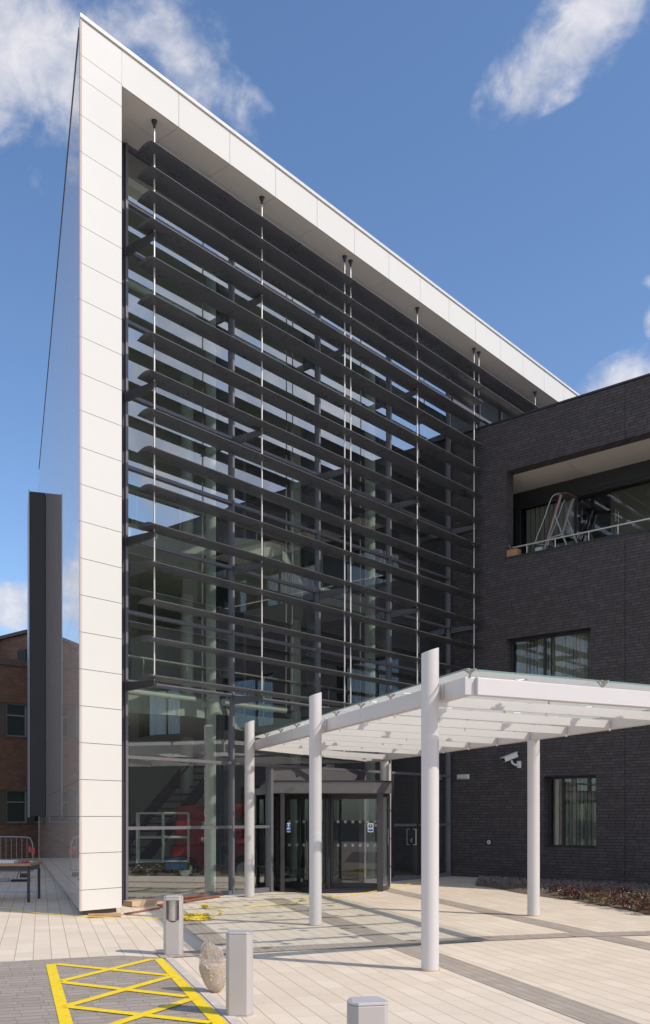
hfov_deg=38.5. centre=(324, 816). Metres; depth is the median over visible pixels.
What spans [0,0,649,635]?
sky
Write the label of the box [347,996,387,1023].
bollard
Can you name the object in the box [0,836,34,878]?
barrier
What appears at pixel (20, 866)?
work table
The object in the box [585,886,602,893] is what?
shrub
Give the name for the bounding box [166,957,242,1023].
kerb strip
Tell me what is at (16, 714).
window
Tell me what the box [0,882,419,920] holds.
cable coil
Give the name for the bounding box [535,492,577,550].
stepladder
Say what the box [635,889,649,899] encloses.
shrub
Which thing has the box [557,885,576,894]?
shrub
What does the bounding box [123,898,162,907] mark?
cardboard box
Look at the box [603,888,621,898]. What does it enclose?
shrub
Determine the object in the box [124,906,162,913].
timber plank
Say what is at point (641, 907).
shrub
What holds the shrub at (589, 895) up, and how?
on the planting bed
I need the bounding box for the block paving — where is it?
[0,955,211,1023]
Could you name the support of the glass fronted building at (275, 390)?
on the pavement
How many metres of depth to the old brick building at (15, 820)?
36.12 m
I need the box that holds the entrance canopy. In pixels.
[244,648,649,971]
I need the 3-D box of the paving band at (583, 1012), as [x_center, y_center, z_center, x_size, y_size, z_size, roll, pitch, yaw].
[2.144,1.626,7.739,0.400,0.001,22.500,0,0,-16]
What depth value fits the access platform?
20.31 m
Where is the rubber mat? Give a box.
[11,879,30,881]
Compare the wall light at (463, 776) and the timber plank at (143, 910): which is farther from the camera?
the wall light at (463, 776)
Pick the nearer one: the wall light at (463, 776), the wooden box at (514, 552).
the wooden box at (514, 552)
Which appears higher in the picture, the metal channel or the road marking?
the metal channel
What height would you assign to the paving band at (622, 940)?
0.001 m
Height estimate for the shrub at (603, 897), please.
0.267 m
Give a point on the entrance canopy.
(553, 706)
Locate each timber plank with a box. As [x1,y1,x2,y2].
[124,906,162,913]
[157,895,224,905]
[183,894,206,897]
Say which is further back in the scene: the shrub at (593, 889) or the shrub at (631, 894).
the shrub at (593, 889)
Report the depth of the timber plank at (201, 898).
18.01 m
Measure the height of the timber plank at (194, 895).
0.030 m
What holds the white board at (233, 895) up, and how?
on the pavement
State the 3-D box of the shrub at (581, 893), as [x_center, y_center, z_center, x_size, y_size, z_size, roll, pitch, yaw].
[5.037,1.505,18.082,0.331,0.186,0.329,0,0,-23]
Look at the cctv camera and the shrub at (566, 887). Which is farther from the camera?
the cctv camera
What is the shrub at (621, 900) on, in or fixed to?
on the planting bed
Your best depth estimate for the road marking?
8.42 m
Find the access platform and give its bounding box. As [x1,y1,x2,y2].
[135,812,189,889]
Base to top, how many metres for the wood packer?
0.045 m
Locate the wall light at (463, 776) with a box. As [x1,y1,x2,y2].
[457,774,468,778]
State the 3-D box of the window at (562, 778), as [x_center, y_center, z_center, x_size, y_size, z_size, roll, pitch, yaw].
[6.298,-0.115,23.396,1.390,1.790,0.243,0,0,41]
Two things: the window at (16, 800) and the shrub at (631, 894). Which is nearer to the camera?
the shrub at (631, 894)
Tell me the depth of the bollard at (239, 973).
7.57 m
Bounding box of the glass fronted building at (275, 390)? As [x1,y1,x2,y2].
[27,12,579,914]
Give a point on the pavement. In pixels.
(316, 986)
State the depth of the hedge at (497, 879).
21.92 m
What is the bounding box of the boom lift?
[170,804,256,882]
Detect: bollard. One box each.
[225,930,253,1016]
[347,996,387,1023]
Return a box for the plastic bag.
[199,939,225,992]
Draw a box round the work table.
[0,862,41,901]
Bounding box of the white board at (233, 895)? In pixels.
[220,894,244,896]
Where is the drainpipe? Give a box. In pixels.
[388,764,390,885]
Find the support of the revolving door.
in the glass fronted building at (275, 390)
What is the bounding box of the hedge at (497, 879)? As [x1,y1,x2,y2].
[475,875,649,899]
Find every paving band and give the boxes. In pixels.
[154,931,649,957]
[162,908,225,944]
[264,898,640,1023]
[383,888,649,949]
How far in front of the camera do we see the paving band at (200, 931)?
13.04 m
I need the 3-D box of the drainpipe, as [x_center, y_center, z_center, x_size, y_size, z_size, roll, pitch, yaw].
[1.491,0.190,21.702,0.102,2.840,0.084,0,0,0]
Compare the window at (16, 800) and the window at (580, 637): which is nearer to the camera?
the window at (580, 637)
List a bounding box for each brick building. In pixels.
[0,629,38,858]
[452,373,649,884]
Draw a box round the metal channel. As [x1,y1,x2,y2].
[0,878,9,881]
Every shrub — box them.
[548,884,563,892]
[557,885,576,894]
[564,887,581,897]
[576,890,591,897]
[581,891,600,901]
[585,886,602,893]
[594,890,617,904]
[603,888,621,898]
[609,891,635,907]
[616,886,632,893]
[622,891,643,902]
[625,893,649,907]
[634,897,649,912]
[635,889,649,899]
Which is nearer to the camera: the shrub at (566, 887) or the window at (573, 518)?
the shrub at (566, 887)
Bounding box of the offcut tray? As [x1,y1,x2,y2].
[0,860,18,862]
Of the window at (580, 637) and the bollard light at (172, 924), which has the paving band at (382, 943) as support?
the bollard light at (172, 924)
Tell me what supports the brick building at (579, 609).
on the pavement
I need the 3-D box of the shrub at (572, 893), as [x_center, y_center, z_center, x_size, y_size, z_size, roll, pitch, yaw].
[4.883,1.493,18.250,0.426,0.221,0.392,0,0,-27]
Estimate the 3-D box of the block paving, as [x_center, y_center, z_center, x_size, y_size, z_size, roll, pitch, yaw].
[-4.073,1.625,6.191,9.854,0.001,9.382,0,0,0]
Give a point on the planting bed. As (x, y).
(523, 890)
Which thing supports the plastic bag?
on the pavement
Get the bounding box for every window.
[6,703,26,736]
[6,790,26,822]
[34,816,38,822]
[511,630,589,700]
[515,476,649,552]
[548,775,595,847]
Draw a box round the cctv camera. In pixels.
[501,752,520,767]
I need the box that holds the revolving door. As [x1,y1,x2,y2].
[264,780,392,892]
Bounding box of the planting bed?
[476,877,649,914]
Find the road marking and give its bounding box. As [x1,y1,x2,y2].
[46,958,227,1023]
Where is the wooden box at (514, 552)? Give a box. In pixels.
[507,546,520,556]
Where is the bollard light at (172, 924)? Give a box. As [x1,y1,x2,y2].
[163,895,183,954]
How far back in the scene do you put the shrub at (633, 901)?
15.98 m
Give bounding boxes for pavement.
[0,858,649,1023]
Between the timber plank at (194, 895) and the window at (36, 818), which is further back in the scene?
the window at (36, 818)
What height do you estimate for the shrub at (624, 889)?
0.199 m
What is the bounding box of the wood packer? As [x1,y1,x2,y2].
[88,913,120,916]

